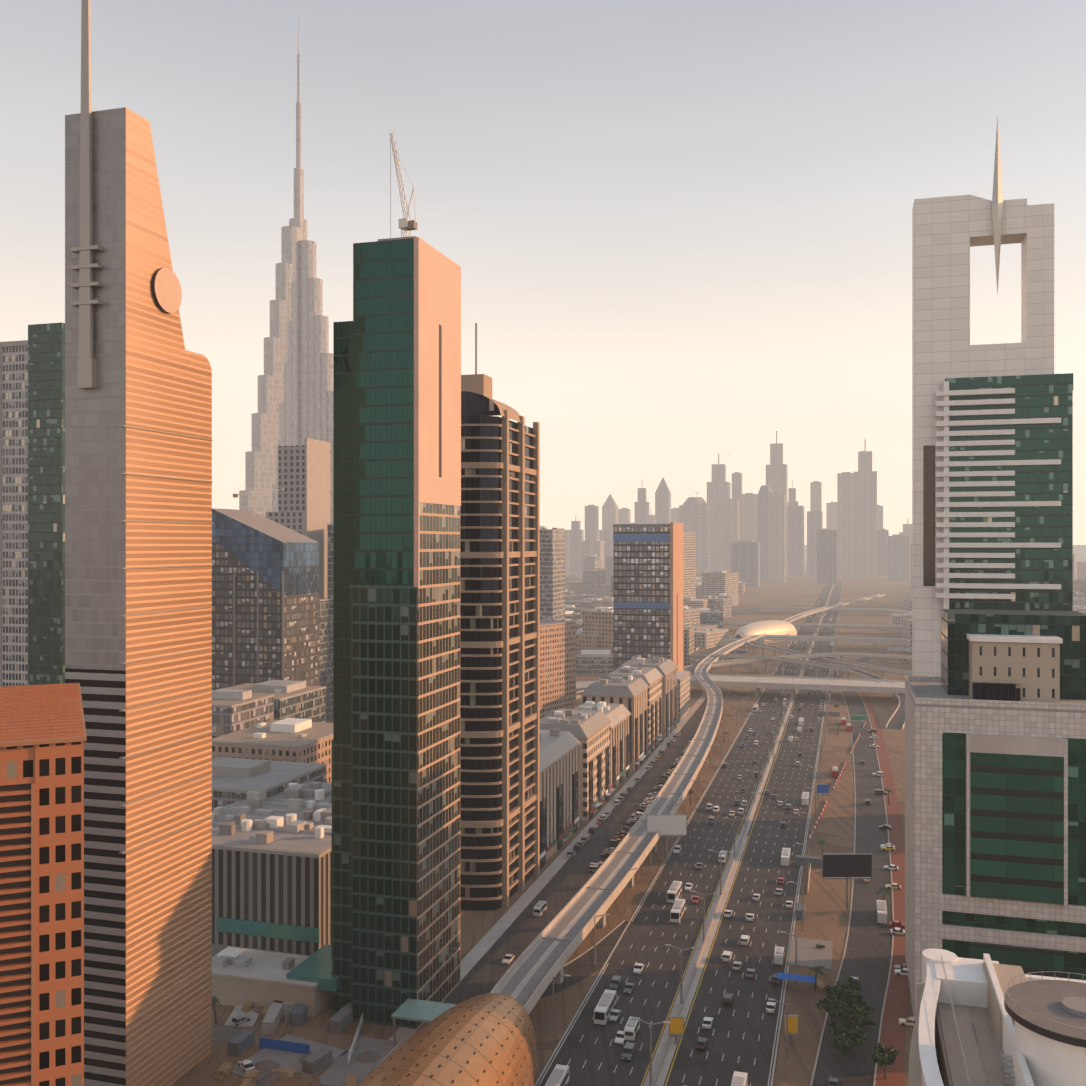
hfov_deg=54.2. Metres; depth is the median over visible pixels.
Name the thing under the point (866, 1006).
tree
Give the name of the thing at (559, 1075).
white bus
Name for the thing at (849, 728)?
red bus
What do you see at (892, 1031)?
pavement
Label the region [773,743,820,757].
sign gantry
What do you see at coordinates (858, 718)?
green road sign
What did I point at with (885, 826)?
sedan car
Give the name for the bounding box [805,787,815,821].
verge lamp
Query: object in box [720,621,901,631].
overpass bridge
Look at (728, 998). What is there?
suv
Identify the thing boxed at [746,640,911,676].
flyover ramp
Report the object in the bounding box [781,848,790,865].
van
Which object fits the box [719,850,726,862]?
white minibus
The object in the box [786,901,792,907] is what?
sedan car
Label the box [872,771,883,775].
suv
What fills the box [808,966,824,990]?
palm
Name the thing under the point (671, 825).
white billboard
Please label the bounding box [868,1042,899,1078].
tree
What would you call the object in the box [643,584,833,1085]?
median kerb
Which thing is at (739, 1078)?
white bus
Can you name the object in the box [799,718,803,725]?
white bus
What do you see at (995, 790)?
stone frame midrise
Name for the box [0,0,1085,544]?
sky
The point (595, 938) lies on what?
verge lamp
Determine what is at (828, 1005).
tree
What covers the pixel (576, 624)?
city fabric
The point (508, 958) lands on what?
sedan car
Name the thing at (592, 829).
suv
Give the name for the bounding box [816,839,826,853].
palm
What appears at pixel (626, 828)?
sedan car
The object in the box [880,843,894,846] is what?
sedan car
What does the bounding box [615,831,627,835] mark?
suv
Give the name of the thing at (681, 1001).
median lamp
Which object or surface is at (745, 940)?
suv
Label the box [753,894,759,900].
sedan car
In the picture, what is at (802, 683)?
overpass bridge
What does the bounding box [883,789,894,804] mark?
palm
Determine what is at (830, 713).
site clutter
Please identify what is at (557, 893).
service road
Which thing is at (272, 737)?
infill buildings
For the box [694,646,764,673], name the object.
site clutter
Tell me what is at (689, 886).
sedan car
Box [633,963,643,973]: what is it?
sedan car
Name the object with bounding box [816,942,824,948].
shrub
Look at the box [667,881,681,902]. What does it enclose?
white bus
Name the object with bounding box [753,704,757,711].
white bus
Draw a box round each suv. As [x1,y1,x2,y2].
[567,850,575,856]
[573,844,580,851]
[577,840,584,846]
[581,835,589,842]
[588,827,596,832]
[588,865,598,871]
[600,814,607,820]
[608,839,619,845]
[609,975,621,989]
[614,799,620,804]
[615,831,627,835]
[621,1042,635,1060]
[631,812,642,816]
[661,775,668,779]
[673,845,680,853]
[706,803,712,809]
[708,816,714,823]
[713,806,719,812]
[722,951,731,961]
[723,993,733,1005]
[738,808,743,814]
[740,935,749,944]
[741,800,746,806]
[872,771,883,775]
[875,789,887,794]
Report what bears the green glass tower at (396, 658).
on the ground
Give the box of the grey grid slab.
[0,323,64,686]
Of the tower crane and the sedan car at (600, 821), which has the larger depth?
the sedan car at (600, 821)
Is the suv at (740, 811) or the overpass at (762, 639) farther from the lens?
the overpass at (762, 639)
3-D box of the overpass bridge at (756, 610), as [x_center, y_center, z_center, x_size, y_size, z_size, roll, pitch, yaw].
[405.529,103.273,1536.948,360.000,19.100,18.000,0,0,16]
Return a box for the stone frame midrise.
[905,609,1085,1017]
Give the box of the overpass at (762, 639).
[719,635,909,649]
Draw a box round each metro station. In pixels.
[357,993,536,1085]
[734,620,796,643]
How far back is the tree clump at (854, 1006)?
226.07 m
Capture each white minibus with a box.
[533,900,546,915]
[624,1017,639,1040]
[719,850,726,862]
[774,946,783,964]
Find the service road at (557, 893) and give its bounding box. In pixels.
[419,691,727,1029]
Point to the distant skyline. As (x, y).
(752, 539)
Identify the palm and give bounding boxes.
[212,996,220,1022]
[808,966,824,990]
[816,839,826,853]
[875,889,890,899]
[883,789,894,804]
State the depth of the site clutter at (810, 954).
268.97 m
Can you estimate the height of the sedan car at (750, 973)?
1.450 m
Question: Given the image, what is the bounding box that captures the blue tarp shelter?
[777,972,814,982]
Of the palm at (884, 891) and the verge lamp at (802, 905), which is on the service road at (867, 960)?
the palm at (884, 891)
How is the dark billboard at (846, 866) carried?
on the ground
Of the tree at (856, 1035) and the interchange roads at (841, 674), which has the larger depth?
the interchange roads at (841, 674)
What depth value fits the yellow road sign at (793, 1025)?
218.65 m
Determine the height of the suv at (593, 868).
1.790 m
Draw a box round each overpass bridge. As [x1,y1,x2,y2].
[576,673,904,698]
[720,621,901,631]
[732,606,911,615]
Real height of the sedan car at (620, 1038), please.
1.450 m
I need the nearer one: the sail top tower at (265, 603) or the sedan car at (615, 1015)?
the sedan car at (615, 1015)
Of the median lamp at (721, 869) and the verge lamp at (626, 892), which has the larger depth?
the median lamp at (721, 869)
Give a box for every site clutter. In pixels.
[212,999,397,1085]
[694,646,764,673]
[787,855,832,990]
[819,671,839,715]
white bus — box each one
[545,1064,568,1085]
[594,989,616,1024]
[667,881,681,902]
[670,898,684,922]
[731,1071,747,1085]
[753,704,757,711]
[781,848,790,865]
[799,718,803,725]
[801,792,808,804]
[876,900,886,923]
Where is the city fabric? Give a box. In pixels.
[327,524,1085,719]
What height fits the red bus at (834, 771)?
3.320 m
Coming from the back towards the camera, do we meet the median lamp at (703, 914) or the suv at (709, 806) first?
the suv at (709, 806)
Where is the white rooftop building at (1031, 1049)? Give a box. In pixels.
[909,948,1085,1085]
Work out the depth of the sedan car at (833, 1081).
200.78 m
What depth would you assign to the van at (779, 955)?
259.85 m
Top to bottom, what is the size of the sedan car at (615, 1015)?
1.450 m
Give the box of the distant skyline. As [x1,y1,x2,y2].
[557,431,911,586]
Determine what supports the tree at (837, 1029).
on the service road at (867, 960)
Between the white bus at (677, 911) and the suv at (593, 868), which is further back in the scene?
the suv at (593, 868)
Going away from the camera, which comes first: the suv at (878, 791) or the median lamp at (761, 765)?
the suv at (878, 791)
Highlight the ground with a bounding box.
[170,545,1085,1085]
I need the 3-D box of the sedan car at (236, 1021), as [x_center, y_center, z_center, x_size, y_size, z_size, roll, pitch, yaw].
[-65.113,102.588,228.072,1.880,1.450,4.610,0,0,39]
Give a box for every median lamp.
[631,1017,669,1085]
[665,944,697,1003]
[690,890,717,941]
[708,849,733,894]
[723,817,745,856]
[735,791,755,826]
[748,770,761,802]
[753,751,770,781]
[760,736,772,763]
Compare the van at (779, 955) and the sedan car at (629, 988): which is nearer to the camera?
the sedan car at (629, 988)
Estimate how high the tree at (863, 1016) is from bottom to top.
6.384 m
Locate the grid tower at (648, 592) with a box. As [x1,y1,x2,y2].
[613,522,682,670]
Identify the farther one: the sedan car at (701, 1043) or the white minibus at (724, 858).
the white minibus at (724, 858)
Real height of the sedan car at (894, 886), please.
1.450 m
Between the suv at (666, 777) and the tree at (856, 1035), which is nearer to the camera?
the tree at (856, 1035)
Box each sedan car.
[229,1015,251,1026]
[238,1059,254,1071]
[502,954,513,963]
[596,819,603,824]
[600,852,611,856]
[608,1009,620,1021]
[614,834,625,838]
[614,1030,624,1043]
[620,826,630,830]
[623,982,634,993]
[626,820,636,824]
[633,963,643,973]
[635,808,645,811]
[639,803,649,806]
[685,883,692,890]
[692,895,699,903]
[696,862,702,869]
[696,1037,706,1050]
[702,1017,712,1028]
[724,910,732,916]
[733,961,741,970]
[746,913,753,920]
[746,968,754,977]
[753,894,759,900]
[766,1002,775,1012]
[772,974,780,984]
[776,888,782,894]
[777,877,783,883]
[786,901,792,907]
[829,1076,838,1085]
[878,824,891,829]
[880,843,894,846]
[881,845,895,850]
[884,864,898,870]
[885,883,901,889]
[889,920,904,927]
[890,927,904,935]
[894,963,906,969]
[894,968,907,975]
[899,1017,915,1025]
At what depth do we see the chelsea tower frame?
370.01 m
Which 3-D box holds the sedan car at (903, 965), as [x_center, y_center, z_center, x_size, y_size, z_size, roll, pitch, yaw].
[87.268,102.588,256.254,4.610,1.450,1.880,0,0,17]
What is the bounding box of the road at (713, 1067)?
[535,580,842,1085]
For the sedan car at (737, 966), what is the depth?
256.34 m
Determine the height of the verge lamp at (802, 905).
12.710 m
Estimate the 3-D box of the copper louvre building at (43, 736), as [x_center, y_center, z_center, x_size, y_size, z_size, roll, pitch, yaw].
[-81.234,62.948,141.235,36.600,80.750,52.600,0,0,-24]
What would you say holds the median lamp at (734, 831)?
on the median kerb at (664, 1055)
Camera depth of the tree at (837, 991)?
233.68 m
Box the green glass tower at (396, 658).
[332,236,460,1045]
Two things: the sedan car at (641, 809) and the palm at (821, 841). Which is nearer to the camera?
the palm at (821, 841)
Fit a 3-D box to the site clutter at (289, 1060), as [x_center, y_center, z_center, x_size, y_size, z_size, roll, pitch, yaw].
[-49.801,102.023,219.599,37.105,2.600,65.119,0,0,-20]
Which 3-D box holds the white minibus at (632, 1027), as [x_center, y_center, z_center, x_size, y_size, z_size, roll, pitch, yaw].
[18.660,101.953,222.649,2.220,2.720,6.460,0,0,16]
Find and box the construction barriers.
[809,722,865,838]
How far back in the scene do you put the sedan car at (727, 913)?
292.84 m
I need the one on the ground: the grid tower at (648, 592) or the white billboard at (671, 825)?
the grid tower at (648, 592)
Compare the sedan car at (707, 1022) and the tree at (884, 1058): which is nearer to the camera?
the tree at (884, 1058)
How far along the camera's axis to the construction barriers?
448.01 m
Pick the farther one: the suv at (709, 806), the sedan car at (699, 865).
the suv at (709, 806)
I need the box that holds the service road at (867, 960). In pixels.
[812,691,892,1085]
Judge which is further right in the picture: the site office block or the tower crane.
the tower crane
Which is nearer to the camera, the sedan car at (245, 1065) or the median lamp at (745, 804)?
the sedan car at (245, 1065)
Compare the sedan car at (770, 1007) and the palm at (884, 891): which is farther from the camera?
the palm at (884, 891)
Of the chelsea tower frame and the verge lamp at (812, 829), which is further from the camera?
the chelsea tower frame
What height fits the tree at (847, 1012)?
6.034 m
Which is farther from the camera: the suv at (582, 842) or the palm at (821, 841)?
the suv at (582, 842)
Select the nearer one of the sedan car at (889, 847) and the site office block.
the site office block
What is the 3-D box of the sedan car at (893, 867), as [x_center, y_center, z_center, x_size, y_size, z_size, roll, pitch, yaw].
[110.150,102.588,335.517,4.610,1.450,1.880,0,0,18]
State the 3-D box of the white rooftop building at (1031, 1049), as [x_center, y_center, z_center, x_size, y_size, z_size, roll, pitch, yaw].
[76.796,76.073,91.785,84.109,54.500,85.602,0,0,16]
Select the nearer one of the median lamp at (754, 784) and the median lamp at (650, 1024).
the median lamp at (650, 1024)
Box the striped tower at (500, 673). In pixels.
[460,323,539,910]
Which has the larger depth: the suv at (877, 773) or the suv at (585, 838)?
the suv at (877, 773)
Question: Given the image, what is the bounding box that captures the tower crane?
[390,131,416,237]
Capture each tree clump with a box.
[836,1016,854,1031]
[843,983,855,1004]
[844,999,864,1026]
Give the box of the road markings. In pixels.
[538,583,842,1085]
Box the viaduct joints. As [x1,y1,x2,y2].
[527,594,882,1012]
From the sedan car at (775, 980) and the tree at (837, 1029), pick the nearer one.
the tree at (837, 1029)
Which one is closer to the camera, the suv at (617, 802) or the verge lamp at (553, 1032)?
the verge lamp at (553, 1032)
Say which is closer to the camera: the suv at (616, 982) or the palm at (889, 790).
the suv at (616, 982)
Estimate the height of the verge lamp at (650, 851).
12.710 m
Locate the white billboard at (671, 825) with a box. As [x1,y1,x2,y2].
[646,814,686,862]
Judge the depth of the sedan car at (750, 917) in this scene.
289.95 m
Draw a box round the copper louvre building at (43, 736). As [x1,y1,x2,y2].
[0,683,86,1085]
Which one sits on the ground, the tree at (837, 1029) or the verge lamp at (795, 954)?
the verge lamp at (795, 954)
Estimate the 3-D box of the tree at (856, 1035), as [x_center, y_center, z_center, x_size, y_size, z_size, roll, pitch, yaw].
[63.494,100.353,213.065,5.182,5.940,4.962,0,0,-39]
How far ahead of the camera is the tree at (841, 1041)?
210.17 m
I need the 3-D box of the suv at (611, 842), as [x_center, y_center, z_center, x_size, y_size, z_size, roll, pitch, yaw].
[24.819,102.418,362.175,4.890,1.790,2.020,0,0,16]
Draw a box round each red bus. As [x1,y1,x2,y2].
[832,766,837,776]
[841,717,845,724]
[847,723,851,730]
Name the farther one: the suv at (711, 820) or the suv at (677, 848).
the suv at (711, 820)
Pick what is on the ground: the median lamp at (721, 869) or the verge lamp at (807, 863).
the verge lamp at (807, 863)
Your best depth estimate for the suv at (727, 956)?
261.40 m
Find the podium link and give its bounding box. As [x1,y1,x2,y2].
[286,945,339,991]
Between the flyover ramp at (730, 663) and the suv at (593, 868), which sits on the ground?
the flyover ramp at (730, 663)
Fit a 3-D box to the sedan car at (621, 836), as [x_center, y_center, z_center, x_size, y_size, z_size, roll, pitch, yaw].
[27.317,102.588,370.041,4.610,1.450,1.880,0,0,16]
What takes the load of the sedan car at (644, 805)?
on the service road at (557, 893)
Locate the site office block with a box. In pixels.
[212,946,331,1016]
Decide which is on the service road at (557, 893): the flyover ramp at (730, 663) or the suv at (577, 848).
the suv at (577, 848)
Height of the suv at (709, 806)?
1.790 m
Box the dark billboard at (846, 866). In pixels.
[822,854,871,910]
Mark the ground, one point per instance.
(826, 911)
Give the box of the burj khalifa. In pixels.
[239,16,332,523]
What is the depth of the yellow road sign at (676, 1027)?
218.21 m
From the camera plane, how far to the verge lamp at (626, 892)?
296.13 m
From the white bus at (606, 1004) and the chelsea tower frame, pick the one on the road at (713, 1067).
the white bus at (606, 1004)
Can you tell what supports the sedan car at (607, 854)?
on the service road at (557, 893)
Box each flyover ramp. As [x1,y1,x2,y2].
[576,652,911,698]
[689,654,904,729]
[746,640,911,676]
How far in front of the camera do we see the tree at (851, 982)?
238.94 m
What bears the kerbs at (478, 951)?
on the ground
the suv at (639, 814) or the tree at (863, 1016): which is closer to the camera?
the tree at (863, 1016)
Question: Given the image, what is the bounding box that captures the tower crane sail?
[233,479,284,515]
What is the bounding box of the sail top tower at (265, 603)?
[212,508,319,690]
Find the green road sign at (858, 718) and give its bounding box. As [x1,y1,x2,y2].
[850,715,866,726]
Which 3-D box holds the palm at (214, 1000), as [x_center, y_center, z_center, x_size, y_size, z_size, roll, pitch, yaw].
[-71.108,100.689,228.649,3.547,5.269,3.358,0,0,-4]
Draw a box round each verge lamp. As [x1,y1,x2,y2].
[552,974,569,1033]
[594,914,609,964]
[625,868,638,912]
[650,832,661,872]
[768,998,787,1065]
[780,931,796,987]
[789,881,803,930]
[796,843,808,885]
[801,812,812,850]
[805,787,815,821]
[812,749,820,777]
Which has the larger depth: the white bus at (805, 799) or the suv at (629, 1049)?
the white bus at (805, 799)
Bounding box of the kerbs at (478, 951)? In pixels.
[371,584,842,1085]
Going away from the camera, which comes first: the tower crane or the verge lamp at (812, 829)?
the tower crane
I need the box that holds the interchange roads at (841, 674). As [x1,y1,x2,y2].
[719,633,904,696]
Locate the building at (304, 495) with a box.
[266,438,329,597]
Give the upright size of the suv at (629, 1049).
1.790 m
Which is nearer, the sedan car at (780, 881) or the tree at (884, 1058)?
the tree at (884, 1058)
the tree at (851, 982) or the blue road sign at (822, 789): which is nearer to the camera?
the tree at (851, 982)
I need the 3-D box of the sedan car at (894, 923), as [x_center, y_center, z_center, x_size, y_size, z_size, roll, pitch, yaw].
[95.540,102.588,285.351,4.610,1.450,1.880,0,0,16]
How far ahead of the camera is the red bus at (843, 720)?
599.96 m
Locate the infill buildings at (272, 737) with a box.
[212,598,332,811]
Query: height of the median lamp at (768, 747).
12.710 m
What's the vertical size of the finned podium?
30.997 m
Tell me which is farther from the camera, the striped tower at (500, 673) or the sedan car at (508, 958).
the striped tower at (500, 673)
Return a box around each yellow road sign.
[669,1016,683,1044]
[783,1015,798,1043]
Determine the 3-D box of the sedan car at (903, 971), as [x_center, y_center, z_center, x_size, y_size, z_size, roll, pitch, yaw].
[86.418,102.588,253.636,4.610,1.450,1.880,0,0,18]
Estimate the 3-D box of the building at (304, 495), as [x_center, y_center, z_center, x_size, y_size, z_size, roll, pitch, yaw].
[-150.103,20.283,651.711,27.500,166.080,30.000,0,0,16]
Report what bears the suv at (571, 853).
on the service road at (557, 893)
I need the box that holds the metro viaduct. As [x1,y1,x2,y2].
[490,594,885,1014]
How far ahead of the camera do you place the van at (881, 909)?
288.44 m
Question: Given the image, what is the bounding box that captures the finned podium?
[212,781,331,955]
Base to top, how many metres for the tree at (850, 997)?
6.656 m
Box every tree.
[815,994,843,1022]
[823,981,848,1002]
[827,1021,847,1038]
[828,1032,851,1063]
[835,1004,855,1031]
[840,987,861,1004]
[843,977,860,990]
[848,1005,876,1029]
[848,1026,868,1056]
[856,998,874,1014]
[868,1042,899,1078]
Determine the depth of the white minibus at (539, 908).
294.16 m
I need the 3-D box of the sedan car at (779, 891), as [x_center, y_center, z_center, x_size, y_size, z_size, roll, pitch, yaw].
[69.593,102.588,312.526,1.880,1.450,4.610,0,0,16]
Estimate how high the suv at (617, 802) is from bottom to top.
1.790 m
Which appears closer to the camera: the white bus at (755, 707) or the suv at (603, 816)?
the suv at (603, 816)
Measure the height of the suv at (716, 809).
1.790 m
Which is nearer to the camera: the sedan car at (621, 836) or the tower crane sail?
the sedan car at (621, 836)
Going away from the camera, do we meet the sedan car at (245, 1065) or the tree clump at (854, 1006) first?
the sedan car at (245, 1065)
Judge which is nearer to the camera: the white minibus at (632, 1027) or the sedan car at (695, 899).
the white minibus at (632, 1027)
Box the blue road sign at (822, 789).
[816,784,828,800]
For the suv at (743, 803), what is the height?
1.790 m
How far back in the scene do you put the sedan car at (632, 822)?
387.92 m
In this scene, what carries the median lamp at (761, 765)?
on the median kerb at (664, 1055)
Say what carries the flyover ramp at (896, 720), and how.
on the ground
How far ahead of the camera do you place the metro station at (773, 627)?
1095.17 m
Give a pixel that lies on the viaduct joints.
(643, 820)
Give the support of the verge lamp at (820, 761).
on the ground
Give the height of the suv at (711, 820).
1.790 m
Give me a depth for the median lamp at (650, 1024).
199.17 m
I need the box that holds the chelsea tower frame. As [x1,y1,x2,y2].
[912,116,1072,675]
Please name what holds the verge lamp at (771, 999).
on the ground
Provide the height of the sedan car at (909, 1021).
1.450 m
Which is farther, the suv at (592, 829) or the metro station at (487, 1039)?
the suv at (592, 829)
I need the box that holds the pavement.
[810,691,909,1085]
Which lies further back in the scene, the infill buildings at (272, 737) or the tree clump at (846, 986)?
the infill buildings at (272, 737)

